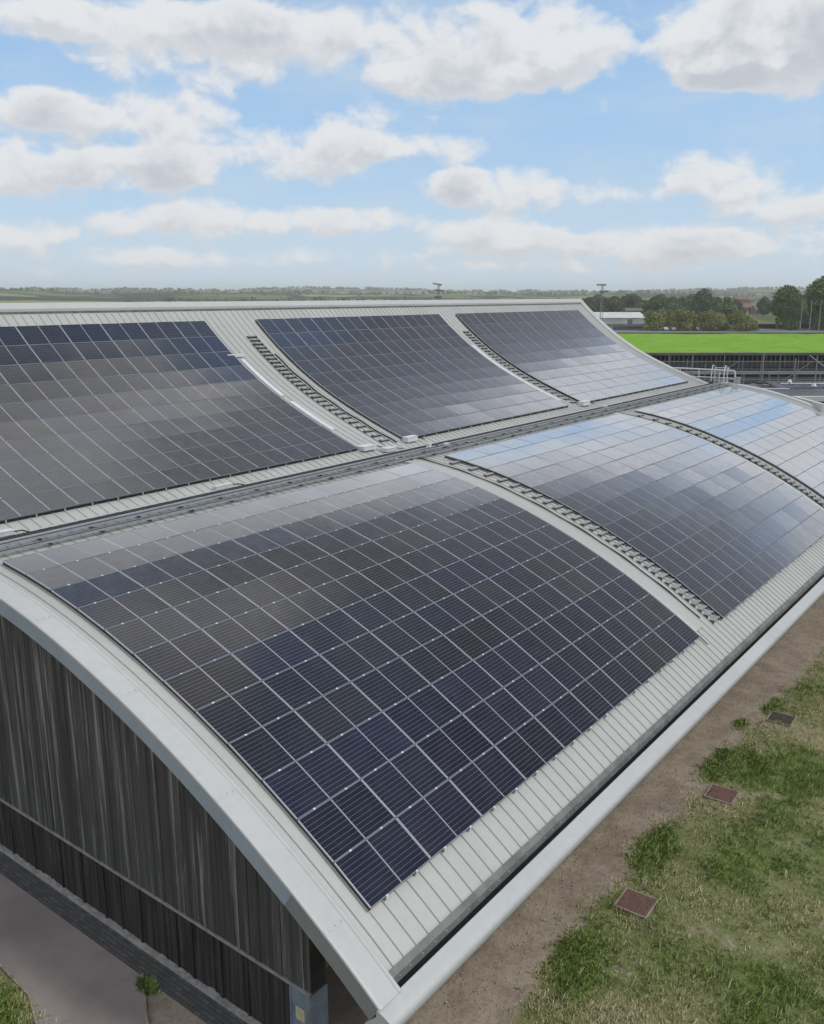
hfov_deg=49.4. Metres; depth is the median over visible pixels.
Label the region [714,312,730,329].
bush
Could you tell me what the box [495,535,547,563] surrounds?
solar panel
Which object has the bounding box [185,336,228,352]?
solar panel
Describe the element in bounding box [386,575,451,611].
solar panel
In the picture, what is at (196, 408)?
solar panel
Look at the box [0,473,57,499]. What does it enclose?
solar panel
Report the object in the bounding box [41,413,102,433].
solar panel
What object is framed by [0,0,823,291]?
sky
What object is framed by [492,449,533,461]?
solar panel
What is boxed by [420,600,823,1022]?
gravel
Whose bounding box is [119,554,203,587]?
solar panel
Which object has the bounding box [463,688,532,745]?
solar panel
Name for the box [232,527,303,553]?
solar panel
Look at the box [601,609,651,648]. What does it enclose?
solar panel
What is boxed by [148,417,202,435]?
solar panel
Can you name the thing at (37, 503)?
solar panel
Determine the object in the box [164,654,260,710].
solar panel
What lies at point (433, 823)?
solar panel
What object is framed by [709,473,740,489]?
solar panel
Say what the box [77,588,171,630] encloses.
solar panel
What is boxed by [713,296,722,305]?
tree
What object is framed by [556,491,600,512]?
solar panel
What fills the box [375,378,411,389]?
solar panel
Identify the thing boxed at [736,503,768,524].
solar panel
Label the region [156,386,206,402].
solar panel
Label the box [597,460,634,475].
solar panel
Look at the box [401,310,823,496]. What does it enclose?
distant solar panels
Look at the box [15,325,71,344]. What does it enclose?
solar panel
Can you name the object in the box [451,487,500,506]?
solar panel
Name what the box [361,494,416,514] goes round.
solar panel
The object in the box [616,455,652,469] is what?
solar panel
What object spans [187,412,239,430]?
solar panel
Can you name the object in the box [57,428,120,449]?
solar panel
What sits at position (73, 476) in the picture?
solar panel
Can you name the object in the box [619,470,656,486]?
solar panel
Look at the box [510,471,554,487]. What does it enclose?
solar panel
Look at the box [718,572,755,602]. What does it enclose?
solar panel
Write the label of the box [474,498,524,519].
solar panel
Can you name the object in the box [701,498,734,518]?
solar panel
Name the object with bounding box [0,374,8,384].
solar panel
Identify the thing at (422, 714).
solar panel
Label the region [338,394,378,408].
solar panel
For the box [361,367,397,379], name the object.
solar panel
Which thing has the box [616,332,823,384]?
green roofed building
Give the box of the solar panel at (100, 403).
[72,393,129,412]
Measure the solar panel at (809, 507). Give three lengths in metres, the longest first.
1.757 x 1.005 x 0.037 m
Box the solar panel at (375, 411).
[354,404,394,418]
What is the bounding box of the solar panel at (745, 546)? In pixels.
[728,534,762,559]
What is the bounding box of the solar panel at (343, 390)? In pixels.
[323,383,363,397]
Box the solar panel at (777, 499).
[762,490,790,508]
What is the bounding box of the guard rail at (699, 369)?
[668,367,735,383]
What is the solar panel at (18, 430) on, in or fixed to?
on the mounting rail
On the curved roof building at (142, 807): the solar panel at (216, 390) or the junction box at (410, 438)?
the junction box at (410, 438)
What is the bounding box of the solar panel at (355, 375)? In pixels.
[335,369,373,382]
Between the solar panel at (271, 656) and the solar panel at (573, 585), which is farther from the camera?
the solar panel at (573, 585)
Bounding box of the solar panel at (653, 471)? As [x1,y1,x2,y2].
[637,464,672,479]
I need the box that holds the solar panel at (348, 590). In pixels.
[313,572,384,608]
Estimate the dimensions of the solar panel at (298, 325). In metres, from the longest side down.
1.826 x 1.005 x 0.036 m
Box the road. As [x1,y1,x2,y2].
[612,329,823,331]
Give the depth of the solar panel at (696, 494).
37.49 m
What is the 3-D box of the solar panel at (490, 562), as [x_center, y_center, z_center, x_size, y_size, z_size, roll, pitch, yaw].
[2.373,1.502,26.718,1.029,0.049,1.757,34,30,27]
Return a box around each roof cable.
[275,353,396,442]
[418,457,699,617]
[622,413,823,507]
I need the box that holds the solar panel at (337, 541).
[305,527,370,554]
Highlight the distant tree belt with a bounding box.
[125,297,771,302]
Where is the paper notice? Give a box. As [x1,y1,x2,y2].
[296,1005,304,1023]
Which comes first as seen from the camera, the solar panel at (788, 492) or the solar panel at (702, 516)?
the solar panel at (702, 516)
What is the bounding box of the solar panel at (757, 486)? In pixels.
[742,478,772,495]
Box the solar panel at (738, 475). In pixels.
[723,467,753,483]
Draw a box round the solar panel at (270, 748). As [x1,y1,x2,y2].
[228,711,325,780]
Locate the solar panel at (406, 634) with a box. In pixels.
[370,612,442,656]
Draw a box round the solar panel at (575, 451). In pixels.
[557,445,593,457]
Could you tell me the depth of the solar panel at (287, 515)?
26.48 m
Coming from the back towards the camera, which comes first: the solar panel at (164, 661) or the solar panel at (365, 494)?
the solar panel at (365, 494)
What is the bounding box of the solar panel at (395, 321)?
[381,315,410,327]
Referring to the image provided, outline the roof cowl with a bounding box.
[734,377,740,383]
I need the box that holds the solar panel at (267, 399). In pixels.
[242,392,287,407]
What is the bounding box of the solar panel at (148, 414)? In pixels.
[131,404,185,422]
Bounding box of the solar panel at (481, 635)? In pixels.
[444,615,509,659]
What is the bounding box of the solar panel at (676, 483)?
[657,474,692,491]
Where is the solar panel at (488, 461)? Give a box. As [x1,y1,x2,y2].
[466,455,510,468]
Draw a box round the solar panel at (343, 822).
[297,779,394,862]
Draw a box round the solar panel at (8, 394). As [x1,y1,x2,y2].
[0,385,23,403]
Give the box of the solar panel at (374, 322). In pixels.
[358,316,390,328]
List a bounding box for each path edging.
[0,963,37,1023]
[141,974,148,1023]
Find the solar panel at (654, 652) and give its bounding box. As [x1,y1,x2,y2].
[629,631,678,673]
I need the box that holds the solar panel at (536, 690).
[504,664,568,717]
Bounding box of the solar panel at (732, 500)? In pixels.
[715,490,747,510]
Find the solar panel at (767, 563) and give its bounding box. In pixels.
[750,550,783,577]
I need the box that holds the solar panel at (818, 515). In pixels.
[811,509,823,524]
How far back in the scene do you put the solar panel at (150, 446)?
30.64 m
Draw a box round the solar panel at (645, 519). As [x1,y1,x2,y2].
[625,508,664,531]
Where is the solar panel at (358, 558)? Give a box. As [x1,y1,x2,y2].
[331,541,397,571]
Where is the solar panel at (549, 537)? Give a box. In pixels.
[524,524,573,550]
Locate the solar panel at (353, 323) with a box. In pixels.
[335,316,368,329]
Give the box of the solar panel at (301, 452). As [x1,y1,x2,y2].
[277,443,326,460]
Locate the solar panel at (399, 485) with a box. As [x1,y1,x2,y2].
[372,477,426,493]
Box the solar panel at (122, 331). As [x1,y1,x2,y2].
[100,323,149,340]
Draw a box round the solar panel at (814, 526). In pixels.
[800,516,823,538]
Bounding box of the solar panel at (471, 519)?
[444,508,497,530]
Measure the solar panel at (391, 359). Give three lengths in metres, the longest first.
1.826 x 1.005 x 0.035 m
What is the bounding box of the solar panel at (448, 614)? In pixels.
[415,594,480,634]
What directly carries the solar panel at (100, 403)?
on the mounting rail
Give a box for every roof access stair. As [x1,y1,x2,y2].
[247,336,393,444]
[448,459,720,623]
[463,331,576,402]
[633,414,823,506]
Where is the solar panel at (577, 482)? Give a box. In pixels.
[557,473,598,490]
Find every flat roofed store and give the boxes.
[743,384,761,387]
[765,381,823,388]
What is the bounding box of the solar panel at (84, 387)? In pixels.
[57,377,113,396]
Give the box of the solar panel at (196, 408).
[171,399,221,416]
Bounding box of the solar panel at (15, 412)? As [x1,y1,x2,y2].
[0,402,39,422]
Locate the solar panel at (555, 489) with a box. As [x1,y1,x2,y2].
[533,480,576,499]
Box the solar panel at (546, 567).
[521,551,573,582]
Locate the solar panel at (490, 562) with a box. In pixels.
[463,547,519,577]
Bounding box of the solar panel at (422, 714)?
[383,684,461,744]
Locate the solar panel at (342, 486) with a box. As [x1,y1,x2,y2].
[314,478,370,493]
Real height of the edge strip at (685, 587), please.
4.268 m
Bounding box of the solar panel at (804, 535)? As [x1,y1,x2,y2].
[789,524,818,546]
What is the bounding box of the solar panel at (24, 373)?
[0,363,55,384]
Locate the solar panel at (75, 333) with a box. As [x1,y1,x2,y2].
[59,324,111,342]
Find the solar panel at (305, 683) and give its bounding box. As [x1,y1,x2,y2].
[262,655,349,710]
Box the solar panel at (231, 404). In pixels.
[208,396,256,411]
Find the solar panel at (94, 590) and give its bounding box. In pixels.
[51,571,143,608]
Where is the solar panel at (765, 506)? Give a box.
[750,496,780,516]
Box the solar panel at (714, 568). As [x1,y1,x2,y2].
[695,554,733,583]
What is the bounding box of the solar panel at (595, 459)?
[576,452,614,465]
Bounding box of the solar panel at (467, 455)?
[445,449,488,461]
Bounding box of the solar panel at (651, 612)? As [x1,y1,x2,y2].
[627,594,674,630]
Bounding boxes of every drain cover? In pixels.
[613,887,658,920]
[703,783,739,805]
[766,711,796,726]
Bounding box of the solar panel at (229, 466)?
[202,456,258,476]
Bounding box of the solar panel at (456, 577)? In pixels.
[426,560,487,593]
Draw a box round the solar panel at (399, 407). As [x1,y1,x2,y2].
[381,401,419,413]
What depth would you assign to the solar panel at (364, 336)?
46.59 m
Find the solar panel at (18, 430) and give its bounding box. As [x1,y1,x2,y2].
[0,419,56,440]
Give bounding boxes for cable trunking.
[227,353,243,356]
[241,359,284,396]
[290,401,334,430]
[471,345,560,400]
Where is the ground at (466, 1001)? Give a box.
[0,311,823,1023]
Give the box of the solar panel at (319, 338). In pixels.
[297,331,333,345]
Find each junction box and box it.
[0,528,29,536]
[212,482,243,489]
[356,444,380,450]
[380,446,402,451]
[402,435,424,441]
[426,443,438,447]
[578,400,594,405]
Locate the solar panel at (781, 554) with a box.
[764,541,796,566]
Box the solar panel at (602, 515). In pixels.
[579,504,622,526]
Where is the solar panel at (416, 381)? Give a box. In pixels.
[399,375,434,386]
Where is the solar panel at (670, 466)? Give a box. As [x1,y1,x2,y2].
[654,458,687,473]
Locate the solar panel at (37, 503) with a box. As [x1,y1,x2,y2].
[2,489,77,516]
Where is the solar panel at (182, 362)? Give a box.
[164,353,210,370]
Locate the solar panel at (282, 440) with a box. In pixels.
[258,432,307,448]
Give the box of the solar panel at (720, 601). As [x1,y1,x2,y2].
[699,584,740,617]
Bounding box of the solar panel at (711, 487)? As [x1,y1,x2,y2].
[695,479,727,496]
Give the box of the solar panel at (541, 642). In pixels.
[511,620,570,663]
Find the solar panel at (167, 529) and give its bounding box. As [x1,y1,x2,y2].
[130,518,205,540]
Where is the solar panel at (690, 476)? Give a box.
[674,468,707,484]
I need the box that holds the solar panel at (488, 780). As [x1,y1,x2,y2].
[449,746,525,816]
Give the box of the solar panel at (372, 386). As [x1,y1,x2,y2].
[350,380,388,393]
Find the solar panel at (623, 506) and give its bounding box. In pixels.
[601,495,642,516]
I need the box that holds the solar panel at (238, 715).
[195,681,292,743]
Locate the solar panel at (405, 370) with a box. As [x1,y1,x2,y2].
[386,364,419,377]
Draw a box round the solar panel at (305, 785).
[262,744,359,819]
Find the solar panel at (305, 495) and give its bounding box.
[275,487,335,503]
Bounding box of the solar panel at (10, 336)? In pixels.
[0,326,27,345]
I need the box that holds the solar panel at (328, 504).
[298,494,358,514]
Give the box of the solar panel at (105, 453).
[75,443,138,464]
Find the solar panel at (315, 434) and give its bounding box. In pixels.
[292,426,338,442]
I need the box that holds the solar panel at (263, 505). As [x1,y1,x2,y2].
[232,496,296,514]
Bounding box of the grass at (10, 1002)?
[0,636,823,1023]
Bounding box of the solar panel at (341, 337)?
[323,330,357,344]
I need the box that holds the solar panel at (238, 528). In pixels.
[207,515,278,539]
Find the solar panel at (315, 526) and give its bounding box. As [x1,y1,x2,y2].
[279,515,344,539]
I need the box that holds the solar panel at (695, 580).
[675,565,716,596]
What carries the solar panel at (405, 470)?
on the mounting rail
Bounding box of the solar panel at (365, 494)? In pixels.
[337,485,393,503]
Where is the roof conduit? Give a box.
[395,458,708,644]
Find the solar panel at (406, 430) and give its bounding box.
[387,424,429,436]
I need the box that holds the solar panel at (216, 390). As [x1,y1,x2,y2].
[193,382,240,398]
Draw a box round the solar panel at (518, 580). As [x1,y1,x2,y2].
[489,564,545,597]
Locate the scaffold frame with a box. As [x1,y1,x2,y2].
[661,355,823,381]
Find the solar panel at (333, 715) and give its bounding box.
[294,682,381,743]
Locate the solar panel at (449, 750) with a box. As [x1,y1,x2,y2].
[415,714,493,778]
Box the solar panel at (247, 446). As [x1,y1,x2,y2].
[222,437,274,455]
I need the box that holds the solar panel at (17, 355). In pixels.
[0,345,40,365]
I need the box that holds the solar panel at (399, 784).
[361,745,447,817]
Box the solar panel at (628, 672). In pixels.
[601,649,654,695]
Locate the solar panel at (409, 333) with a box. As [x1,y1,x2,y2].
[391,327,422,339]
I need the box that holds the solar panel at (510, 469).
[488,462,532,477]
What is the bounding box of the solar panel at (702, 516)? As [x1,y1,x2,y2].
[684,505,720,527]
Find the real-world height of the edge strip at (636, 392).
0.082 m
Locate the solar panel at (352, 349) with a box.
[335,343,369,356]
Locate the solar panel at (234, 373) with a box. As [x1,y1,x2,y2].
[212,366,257,381]
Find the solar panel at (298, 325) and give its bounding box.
[285,318,320,332]
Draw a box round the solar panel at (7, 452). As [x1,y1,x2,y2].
[0,441,21,460]
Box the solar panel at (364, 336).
[347,329,380,342]
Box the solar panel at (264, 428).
[241,420,290,436]
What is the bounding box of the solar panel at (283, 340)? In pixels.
[268,333,307,348]
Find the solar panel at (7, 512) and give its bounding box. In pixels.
[0,500,20,520]
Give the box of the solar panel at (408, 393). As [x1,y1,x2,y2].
[390,387,426,399]
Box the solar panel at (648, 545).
[627,532,669,558]
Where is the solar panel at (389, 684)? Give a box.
[351,657,429,711]
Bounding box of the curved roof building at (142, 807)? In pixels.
[0,299,823,1023]
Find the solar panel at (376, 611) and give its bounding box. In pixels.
[341,591,412,631]
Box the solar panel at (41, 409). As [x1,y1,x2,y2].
[25,397,86,418]
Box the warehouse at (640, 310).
[625,308,644,315]
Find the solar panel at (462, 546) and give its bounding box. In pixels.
[436,531,492,559]
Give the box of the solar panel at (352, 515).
[323,504,383,526]
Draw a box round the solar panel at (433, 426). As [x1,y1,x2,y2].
[414,420,453,433]
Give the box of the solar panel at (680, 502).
[662,492,698,512]
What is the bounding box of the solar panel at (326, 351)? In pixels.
[308,345,345,358]
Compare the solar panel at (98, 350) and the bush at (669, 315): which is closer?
the solar panel at (98, 350)
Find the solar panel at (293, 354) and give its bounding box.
[281,347,319,361]
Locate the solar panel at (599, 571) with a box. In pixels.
[575,556,623,587]
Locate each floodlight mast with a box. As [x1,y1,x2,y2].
[433,283,443,299]
[597,284,607,320]
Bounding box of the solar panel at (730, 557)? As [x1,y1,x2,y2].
[712,544,748,570]
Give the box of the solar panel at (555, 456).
[535,450,574,463]
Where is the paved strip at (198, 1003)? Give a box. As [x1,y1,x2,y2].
[0,851,247,1023]
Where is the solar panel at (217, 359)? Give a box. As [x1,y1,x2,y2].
[198,351,243,367]
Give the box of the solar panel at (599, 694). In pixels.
[569,669,627,719]
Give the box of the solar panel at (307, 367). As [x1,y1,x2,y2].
[294,359,333,374]
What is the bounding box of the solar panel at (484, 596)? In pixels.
[454,578,514,614]
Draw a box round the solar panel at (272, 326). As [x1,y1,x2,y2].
[256,319,295,333]
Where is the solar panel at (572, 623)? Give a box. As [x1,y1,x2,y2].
[544,603,599,643]
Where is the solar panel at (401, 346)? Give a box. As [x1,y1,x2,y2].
[382,340,414,352]
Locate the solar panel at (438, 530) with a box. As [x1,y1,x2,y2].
[410,518,467,543]
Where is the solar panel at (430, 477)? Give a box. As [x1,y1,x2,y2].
[406,469,454,484]
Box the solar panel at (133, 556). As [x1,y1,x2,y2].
[94,541,177,570]
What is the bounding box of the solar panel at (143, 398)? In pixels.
[116,389,170,407]
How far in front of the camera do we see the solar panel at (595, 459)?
38.04 m
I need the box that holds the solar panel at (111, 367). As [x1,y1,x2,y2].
[86,358,139,376]
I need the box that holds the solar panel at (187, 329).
[173,321,216,337]
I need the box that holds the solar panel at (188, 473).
[159,463,219,484]
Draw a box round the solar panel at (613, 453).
[596,447,631,459]
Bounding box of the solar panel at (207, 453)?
[183,443,239,462]
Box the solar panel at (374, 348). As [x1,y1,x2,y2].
[359,342,392,354]
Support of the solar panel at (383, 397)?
on the mounting rail
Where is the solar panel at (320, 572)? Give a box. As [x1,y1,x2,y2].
[285,555,356,588]
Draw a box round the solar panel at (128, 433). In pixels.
[104,423,163,442]
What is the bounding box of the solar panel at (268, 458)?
[241,449,293,468]
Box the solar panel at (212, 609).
[173,588,259,628]
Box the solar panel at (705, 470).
[689,462,721,478]
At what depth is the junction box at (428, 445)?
36.31 m
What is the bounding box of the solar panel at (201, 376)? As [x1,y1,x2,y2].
[178,368,225,385]
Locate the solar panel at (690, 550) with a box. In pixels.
[671,537,710,564]
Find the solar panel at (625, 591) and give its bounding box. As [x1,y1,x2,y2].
[601,574,649,608]
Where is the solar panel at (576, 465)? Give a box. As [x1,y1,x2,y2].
[556,458,596,472]
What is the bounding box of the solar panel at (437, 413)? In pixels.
[422,406,458,419]
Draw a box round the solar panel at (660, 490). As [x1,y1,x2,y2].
[640,481,677,499]
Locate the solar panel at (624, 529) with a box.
[603,517,646,542]
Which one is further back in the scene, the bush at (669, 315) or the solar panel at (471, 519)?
the bush at (669, 315)
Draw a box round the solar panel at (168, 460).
[140,450,199,470]
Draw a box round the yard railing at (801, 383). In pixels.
[780,383,823,383]
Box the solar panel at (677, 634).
[653,615,699,653]
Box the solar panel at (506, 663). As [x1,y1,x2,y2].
[473,639,538,687]
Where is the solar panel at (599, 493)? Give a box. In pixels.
[579,484,619,502]
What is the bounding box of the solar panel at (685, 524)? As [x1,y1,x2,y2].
[667,513,704,536]
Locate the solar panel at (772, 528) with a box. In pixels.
[757,517,788,539]
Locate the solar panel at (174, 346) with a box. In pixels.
[150,338,196,355]
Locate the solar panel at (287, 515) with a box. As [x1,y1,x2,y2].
[255,504,320,525]
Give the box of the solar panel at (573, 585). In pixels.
[547,569,598,602]
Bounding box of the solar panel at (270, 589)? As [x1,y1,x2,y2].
[233,570,310,607]
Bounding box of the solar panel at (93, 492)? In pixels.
[60,480,129,504]
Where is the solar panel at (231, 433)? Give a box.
[205,425,256,442]
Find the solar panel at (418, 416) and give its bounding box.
[397,410,436,423]
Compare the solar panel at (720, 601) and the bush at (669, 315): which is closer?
the solar panel at (720, 601)
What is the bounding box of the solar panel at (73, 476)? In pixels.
[41,464,110,488]
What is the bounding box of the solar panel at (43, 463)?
[23,450,90,472]
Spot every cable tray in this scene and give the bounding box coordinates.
[0,382,724,546]
[0,383,731,554]
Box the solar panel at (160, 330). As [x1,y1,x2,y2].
[138,322,184,338]
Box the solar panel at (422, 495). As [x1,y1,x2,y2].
[395,486,449,504]
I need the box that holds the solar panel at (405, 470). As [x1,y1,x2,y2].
[384,463,432,476]
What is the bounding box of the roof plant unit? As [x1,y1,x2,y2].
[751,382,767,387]
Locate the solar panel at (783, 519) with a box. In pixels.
[770,510,799,530]
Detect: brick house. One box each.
[732,295,749,302]
[743,302,752,313]
[750,305,767,314]
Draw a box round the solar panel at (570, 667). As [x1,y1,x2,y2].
[540,644,599,690]
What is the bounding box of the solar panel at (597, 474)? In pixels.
[578,467,617,482]
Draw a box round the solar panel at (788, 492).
[773,483,801,501]
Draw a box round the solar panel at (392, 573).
[359,557,424,590]
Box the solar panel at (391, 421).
[370,414,412,428]
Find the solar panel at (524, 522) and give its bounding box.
[499,510,548,534]
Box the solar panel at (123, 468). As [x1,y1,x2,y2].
[93,457,157,478]
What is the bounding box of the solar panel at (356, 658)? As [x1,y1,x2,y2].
[320,632,398,681]
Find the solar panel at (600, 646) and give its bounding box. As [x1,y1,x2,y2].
[572,625,626,669]
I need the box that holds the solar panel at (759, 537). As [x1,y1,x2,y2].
[743,525,776,549]
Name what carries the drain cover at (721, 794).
on the ground at (466, 1001)
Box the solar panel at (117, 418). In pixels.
[88,408,146,427]
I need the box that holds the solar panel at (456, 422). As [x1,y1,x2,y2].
[438,415,475,428]
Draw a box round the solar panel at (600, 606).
[574,588,625,624]
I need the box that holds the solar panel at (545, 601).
[516,583,572,619]
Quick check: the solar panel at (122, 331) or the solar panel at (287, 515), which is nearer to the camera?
the solar panel at (287, 515)
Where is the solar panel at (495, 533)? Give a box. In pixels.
[469,520,522,546]
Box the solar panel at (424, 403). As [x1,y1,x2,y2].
[405,397,442,409]
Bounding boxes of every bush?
[641,310,664,330]
[654,309,672,326]
[666,312,677,323]
[668,307,693,330]
[685,311,700,329]
[696,312,704,322]
[698,310,725,330]
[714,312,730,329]
[724,314,735,329]
[729,311,754,330]
[741,315,758,330]
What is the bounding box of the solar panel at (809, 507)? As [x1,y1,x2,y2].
[793,495,820,514]
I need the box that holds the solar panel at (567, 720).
[534,692,598,747]
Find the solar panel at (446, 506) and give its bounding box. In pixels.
[420,496,473,517]
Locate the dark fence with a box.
[731,324,821,327]
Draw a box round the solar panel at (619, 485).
[599,476,639,494]
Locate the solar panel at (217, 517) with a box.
[183,506,253,527]
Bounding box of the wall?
[613,326,668,329]
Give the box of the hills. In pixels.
[0,288,806,304]
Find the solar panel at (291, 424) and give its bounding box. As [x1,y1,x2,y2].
[275,416,320,431]
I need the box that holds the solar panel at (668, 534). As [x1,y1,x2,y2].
[648,522,687,547]
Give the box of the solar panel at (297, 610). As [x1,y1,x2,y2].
[261,589,338,629]
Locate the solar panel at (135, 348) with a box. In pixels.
[113,340,162,357]
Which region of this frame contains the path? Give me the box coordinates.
[0,873,145,1023]
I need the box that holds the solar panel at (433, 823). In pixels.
[396,779,481,858]
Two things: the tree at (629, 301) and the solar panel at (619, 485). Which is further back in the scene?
the tree at (629, 301)
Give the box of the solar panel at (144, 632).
[105,608,199,654]
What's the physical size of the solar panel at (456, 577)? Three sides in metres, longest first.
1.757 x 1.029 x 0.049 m
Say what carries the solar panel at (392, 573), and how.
on the mounting rail
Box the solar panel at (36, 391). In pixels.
[10,381,70,401]
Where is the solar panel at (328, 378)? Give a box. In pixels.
[308,371,348,386]
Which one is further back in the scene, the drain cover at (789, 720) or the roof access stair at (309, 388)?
the roof access stair at (309, 388)
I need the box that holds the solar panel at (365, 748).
[327,712,413,778]
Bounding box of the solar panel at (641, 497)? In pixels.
[622,488,660,507]
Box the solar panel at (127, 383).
[100,374,153,392]
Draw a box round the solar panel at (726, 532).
[706,519,741,543]
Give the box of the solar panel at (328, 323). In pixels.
[311,317,345,331]
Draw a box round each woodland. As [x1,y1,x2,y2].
[0,285,806,292]
[9,287,803,296]
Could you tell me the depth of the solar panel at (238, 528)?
25.11 m
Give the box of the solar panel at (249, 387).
[227,379,272,395]
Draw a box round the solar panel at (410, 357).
[394,352,426,363]
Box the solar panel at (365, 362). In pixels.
[347,355,383,368]
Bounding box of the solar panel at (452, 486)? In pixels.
[427,478,477,495]
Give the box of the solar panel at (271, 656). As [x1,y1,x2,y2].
[231,630,317,680]
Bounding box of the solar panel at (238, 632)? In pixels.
[202,608,287,653]
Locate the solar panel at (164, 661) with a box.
[134,629,229,681]
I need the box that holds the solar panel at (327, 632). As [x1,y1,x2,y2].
[290,609,368,654]
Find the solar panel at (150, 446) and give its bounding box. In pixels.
[122,436,181,456]
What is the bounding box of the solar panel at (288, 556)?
[258,540,329,569]
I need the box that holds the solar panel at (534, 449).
[515,444,553,455]
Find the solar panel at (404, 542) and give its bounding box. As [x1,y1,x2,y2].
[373,529,434,556]
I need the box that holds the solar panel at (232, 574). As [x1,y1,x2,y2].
[205,554,282,587]
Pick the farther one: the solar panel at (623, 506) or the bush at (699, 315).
the bush at (699, 315)
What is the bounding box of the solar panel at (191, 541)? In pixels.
[154,528,230,553]
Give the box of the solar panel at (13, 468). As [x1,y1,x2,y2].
[0,458,38,479]
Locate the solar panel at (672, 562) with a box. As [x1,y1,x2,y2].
[651,548,693,577]
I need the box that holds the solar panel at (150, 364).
[127,356,176,373]
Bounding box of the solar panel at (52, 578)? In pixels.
[26,557,116,590]
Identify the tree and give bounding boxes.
[584,296,597,311]
[593,294,602,305]
[594,297,613,311]
[608,295,626,311]
[621,294,631,302]
[624,294,643,307]
[631,298,645,307]
[642,297,655,312]
[645,294,667,311]
[661,298,681,312]
[669,296,682,307]
[678,296,689,307]
[684,298,694,313]
[685,294,694,299]
[690,288,715,313]
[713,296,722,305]
[713,296,738,314]
[733,298,745,313]
[756,296,771,315]
[768,285,800,328]
[782,293,808,329]
[801,292,809,323]
[804,276,823,329]
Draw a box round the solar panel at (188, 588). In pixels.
[145,570,230,607]
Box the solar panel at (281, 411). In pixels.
[258,404,304,419]
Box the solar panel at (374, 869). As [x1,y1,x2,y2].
[333,818,430,908]
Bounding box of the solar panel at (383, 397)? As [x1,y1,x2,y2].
[365,390,404,403]
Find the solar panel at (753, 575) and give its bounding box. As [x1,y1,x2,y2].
[734,560,770,590]
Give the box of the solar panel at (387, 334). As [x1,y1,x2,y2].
[370,328,401,341]
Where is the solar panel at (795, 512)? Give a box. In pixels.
[781,502,810,522]
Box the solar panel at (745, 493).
[729,484,760,502]
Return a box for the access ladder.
[710,365,729,382]
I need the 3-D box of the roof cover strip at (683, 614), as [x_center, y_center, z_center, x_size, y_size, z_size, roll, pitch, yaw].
[4.354,0.821,31.446,12.006,4.228,0.560,10,17,36]
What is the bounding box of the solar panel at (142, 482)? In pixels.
[111,471,176,494]
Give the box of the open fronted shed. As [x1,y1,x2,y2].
[767,389,823,412]
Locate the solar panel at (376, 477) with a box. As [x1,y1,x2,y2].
[350,470,401,484]
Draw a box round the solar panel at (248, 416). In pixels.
[224,408,272,424]
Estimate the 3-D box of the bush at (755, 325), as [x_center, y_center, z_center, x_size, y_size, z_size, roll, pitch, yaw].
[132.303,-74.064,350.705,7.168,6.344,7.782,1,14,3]
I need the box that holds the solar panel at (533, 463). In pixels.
[513,456,554,470]
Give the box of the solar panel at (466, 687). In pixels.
[431,660,502,713]
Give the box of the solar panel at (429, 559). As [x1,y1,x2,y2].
[399,544,459,574]
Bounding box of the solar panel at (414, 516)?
[385,505,442,528]
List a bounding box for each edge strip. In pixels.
[0,449,356,523]
[3,563,370,910]
[255,320,401,438]
[418,406,567,436]
[445,456,722,618]
[455,314,578,400]
[590,382,687,401]
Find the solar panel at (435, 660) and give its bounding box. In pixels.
[400,635,471,683]
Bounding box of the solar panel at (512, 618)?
[482,598,542,638]
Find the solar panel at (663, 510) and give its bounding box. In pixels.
[644,500,682,521]
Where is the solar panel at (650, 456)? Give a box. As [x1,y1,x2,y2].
[633,449,666,463]
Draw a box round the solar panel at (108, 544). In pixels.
[70,531,151,556]
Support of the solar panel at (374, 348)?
on the mounting rail
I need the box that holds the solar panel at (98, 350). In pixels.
[72,341,125,359]
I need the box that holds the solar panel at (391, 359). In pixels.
[371,353,405,366]
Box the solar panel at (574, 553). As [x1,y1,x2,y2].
[549,539,598,568]
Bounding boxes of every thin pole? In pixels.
[761,353,764,381]
[814,356,817,380]
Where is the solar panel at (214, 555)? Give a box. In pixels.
[179,540,255,569]
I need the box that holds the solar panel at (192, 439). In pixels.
[165,430,220,449]
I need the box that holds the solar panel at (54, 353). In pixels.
[28,343,84,362]
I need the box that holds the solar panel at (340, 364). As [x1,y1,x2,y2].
[322,357,359,370]
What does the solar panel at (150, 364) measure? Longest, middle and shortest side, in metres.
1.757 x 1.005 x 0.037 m
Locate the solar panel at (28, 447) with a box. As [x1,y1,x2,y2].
[5,435,73,457]
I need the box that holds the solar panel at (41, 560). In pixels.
[3,545,92,574]
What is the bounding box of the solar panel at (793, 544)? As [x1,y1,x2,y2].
[777,532,808,556]
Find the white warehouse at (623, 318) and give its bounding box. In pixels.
[594,312,645,325]
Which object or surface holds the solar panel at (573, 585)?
on the mounting rail
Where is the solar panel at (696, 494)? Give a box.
[679,485,714,504]
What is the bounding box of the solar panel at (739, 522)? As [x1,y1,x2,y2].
[722,511,755,533]
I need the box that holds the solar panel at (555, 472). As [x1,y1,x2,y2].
[534,464,575,479]
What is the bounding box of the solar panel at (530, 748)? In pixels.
[495,718,564,779]
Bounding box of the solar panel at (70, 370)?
[42,360,99,380]
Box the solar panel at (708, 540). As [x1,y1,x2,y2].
[689,528,726,553]
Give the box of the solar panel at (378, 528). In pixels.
[347,515,408,540]
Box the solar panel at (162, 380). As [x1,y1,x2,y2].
[141,371,191,388]
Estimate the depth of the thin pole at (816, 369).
94.01 m
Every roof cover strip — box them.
[398,457,701,630]
[610,412,823,510]
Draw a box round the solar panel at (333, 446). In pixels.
[310,437,356,454]

